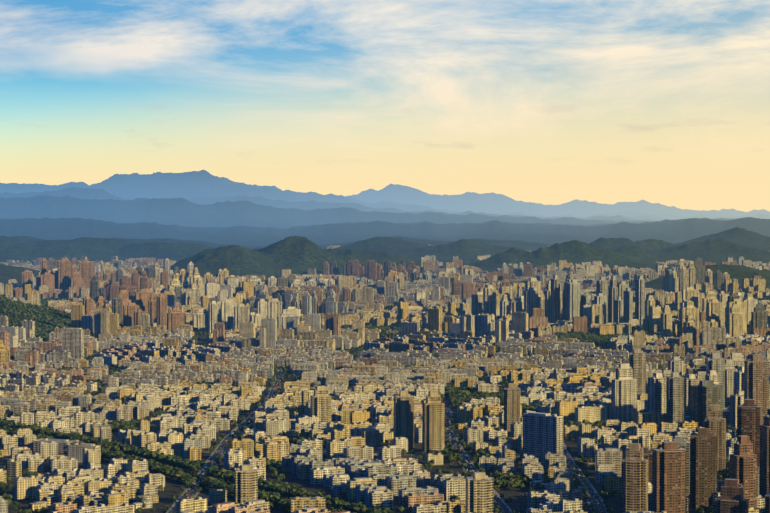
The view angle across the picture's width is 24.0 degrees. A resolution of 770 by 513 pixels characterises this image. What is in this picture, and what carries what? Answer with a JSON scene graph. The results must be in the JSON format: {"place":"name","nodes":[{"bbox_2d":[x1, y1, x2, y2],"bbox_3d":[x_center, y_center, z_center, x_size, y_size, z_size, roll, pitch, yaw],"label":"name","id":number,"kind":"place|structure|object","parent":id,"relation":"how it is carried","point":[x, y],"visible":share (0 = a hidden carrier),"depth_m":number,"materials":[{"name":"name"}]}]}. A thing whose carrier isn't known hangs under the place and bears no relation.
{"place":"outdoors","nodes":[
{"label":"outdoors","id":0,"kind":"place"},
{"bbox_2d":[0,369,728,512],"bbox_3d":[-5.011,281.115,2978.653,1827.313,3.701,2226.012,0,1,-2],"label":"avenue roads","id":1,"kind":"structure","parent":0,"point":[214,454],"depth_m":2544.84,"materials":[{"name":"grey asphalt"}]},
{"bbox_2d":[3,369,728,512],"bbox_3d":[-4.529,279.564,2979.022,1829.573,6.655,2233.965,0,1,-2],"label":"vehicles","id":2,"kind":"object","parent":1,"relation":"on","point":[471,467],"visible":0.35,"depth_m":2581.51,"materials":[{"name":"paint"}]},
{"bbox_2d":[0,170,769,512],"bbox_3d":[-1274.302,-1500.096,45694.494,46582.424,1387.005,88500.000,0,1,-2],"label":"terrain","id":3,"kind":"structure","parent":0,"point":[204,222],"depth_m":19321.14,"materials":[{"name":"green plant"}]},
{"bbox_2d":[0,245,769,512],"bbox_3d":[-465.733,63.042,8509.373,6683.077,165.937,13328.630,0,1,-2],"label":"city buildings","id":4,"kind":"structure","parent":3,"relation":"on","point":[131,317],"depth_m":3520.89,"materials":[{"name":"beige concrete"}]},
{"bbox_2d":[0,259,769,512],"bbox_3d":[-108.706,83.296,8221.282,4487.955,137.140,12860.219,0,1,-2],"label":"trees","id":5,"kind":"object","parent":3,"relation":"on","point":[46,319],"visible":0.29,"depth_m":2653.62,"materials":[{"name":"green plant"}]},
{"bbox_2d":[0,0,769,211],"label":"sky","id":6,"kind":"structure","parent":0,"point":[545,102],"materials":[{"name":"blue"}]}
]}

